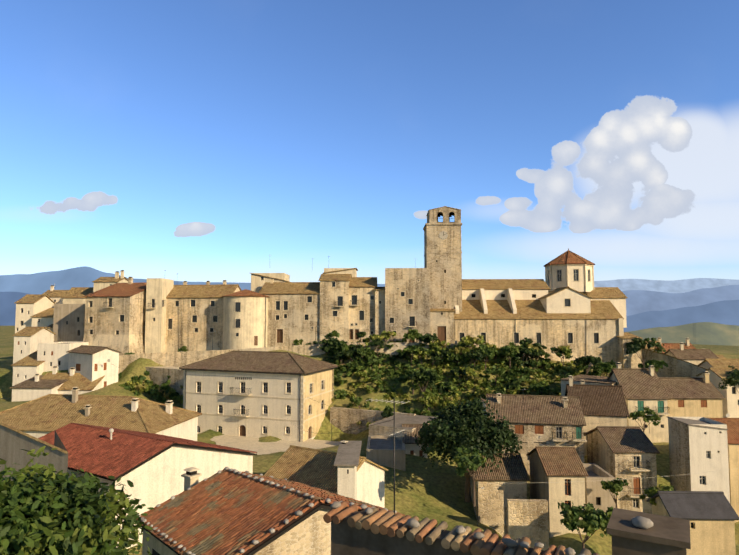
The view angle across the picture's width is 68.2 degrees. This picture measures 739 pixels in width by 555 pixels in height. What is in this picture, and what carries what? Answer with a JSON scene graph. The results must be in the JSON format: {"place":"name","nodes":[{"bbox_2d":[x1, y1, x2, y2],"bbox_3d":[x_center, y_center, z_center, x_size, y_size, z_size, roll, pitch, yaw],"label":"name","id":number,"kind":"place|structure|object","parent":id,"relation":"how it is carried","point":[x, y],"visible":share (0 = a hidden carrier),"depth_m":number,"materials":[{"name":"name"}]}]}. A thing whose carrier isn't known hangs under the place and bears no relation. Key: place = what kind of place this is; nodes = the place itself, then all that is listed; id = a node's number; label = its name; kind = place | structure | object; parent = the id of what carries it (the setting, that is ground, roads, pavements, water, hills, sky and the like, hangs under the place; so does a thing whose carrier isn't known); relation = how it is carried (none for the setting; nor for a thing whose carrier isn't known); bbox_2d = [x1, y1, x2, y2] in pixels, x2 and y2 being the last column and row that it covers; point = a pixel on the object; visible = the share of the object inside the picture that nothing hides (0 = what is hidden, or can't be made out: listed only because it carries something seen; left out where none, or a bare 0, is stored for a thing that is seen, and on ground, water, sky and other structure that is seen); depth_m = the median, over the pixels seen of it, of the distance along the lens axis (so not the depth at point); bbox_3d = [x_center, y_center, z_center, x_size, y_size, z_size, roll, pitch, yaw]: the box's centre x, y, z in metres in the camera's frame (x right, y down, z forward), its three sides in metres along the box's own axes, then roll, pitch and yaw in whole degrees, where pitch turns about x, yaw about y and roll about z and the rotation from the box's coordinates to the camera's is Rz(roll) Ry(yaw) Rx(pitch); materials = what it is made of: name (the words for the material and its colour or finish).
{"place":"outdoors","nodes":[
{"label":"outdoors","id":0,"kind":"place"},
{"bbox_2d":[0,292,27,325],"bbox_3d":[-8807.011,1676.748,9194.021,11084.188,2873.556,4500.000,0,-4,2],"label":"mountain","id":1,"kind":"structure","parent":0,"point":[8,300],"depth_m":8981.76,"materials":[{"name":"blue"}]},
{"bbox_2d":[0,266,384,293],"bbox_3d":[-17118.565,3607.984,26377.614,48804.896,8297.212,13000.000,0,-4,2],"label":"mountain","id":2,"kind":"structure","parent":0,"point":[43,282],"depth_m":26197.00,"materials":[{"name":"blue"}]},
{"bbox_2d":[0,326,738,554],"bbox_3d":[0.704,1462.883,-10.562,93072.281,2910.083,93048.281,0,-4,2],"label":"terrain","id":3,"kind":"structure","parent":0,"point":[423,489],"depth_m":75.38,"materials":[{"name":"green plant"}]},
{"bbox_2d":[0,445,153,554],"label":"tree","id":4,"kind":"object","parent":3,"relation":"on","point":[45,510],"visible":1,"depth_m":14.13,"materials":[{"name":"green plant"}]},
{"bbox_2d":[38,423,256,548],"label":"house","id":5,"kind":"structure","parent":3,"relation":"on","point":[151,466],"depth_m":45.40,"materials":[{"name":"tile"}]},
{"bbox_2d":[15,268,429,354],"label":"row of buildings","id":6,"kind":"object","parent":3,"relation":"on","point":[159,315],"visible":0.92,"depth_m":114.90,"materials":[{"name":"stone"}]},
{"bbox_2d":[179,351,337,441],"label":"large building","id":7,"kind":"structure","parent":3,"relation":"on","point":[257,394],"depth_m":87.67,"materials":[{"name":"paint"}]},
{"bbox_2d":[197,432,339,454],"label":"municipio plaza","id":8,"kind":"structure","parent":3,"relation":"on","point":[250,444],"depth_m":82.18,"materials":[{"name":"beige stone"}]},
{"bbox_2d":[136,467,404,554],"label":"house","id":9,"kind":"structure","parent":3,"relation":"on","point":[226,511],"depth_m":21.82,"materials":[{"name":"tile"}]},
{"bbox_2d":[0,398,737,554],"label":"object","id":10,"kind":"object","parent":3,"relation":"on","point":[369,531],"visible":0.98,"depth_m":11.38,"materials":[{"name":"ceramic"}]},
{"bbox_2d":[0,327,738,554],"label":"village houses","id":11,"kind":"structure","parent":3,"relation":"on","point":[565,433],"depth_m":66.80,"materials":[{"name":"stone"}]},
{"bbox_2d":[54,255,729,526],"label":"roof clutter","id":12,"kind":"object","parent":11,"relation":"on","point":[727,414],"visible":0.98,"depth_m":81.48,"materials":[{"name":"metal"}]},
{"bbox_2d":[112,298,721,423],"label":"overhead cables","id":13,"kind":"object","parent":11,"relation":"on","point":[348,412],"visible":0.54,"depth_m":83.83,"materials":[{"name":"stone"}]},
{"bbox_2d":[118,340,706,377],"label":"terrace walls","id":14,"kind":"structure","parent":3,"relation":"on","point":[676,367],"depth_m":107.40,"materials":[{"name":"stone"}]},
{"bbox_2d":[118,329,738,428],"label":"slope vegetation","id":15,"kind":"object","parent":3,"relation":"on","point":[463,354],"visible":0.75,"depth_m":101.28,"materials":[{"name":"green plant"}]},
{"bbox_2d":[423,206,642,367],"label":"church","id":16,"kind":"structure","parent":3,"relation":"on","point":[566,302],"depth_m":116.68,"materials":[{"name":"stone"}]},
{"bbox_2d":[414,371,738,548],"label":"village trees","id":17,"kind":"object","parent":3,"relation":"on","point":[470,437],"visible":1,"depth_m":60.66,"materials":[{"name":"green plant"}]},
{"bbox_2d":[641,337,738,368],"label":"houses","id":18,"kind":"structure","parent":3,"relation":"on","point":[688,351],"depth_m":106.88,"materials":[{"name":"stone"}]},
{"bbox_2d":[0,0,738,283],"label":"sky","id":19,"kind":"structure","parent":0,"point":[196,140],"materials":[{"name":"blue"}]},
{"bbox_2d":[594,278,738,292],"bbox_3d":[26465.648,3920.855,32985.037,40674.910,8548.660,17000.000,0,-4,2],"label":"mountain","id":20,"kind":"structure","parent":0,"point":[681,286],"depth_m":33142.72,"materials":[{"name":"blue"}]},
{"bbox_2d":[622,285,738,315],"bbox_3d":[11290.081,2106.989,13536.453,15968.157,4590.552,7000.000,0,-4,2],"label":"mountain","id":21,"kind":"structure","parent":0,"point":[639,301],"depth_m":13560.73,"materials":[{"name":"blue"}]},
{"bbox_2d":[624,300,738,331],"bbox_3d":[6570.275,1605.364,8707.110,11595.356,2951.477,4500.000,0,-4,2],"label":"mountain","id":22,"kind":"structure","parent":0,"point":[726,312],"depth_m":8693.44,"materials":[{"name":"blue"}]},
{"bbox_2d":[628,322,738,345],"bbox_3d":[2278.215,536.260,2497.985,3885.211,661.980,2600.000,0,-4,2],"label":"tan hill","id":23,"kind":"structure","parent":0,"point":[707,333],"depth_m":2468.99,"materials":[{"name":"green plant"}]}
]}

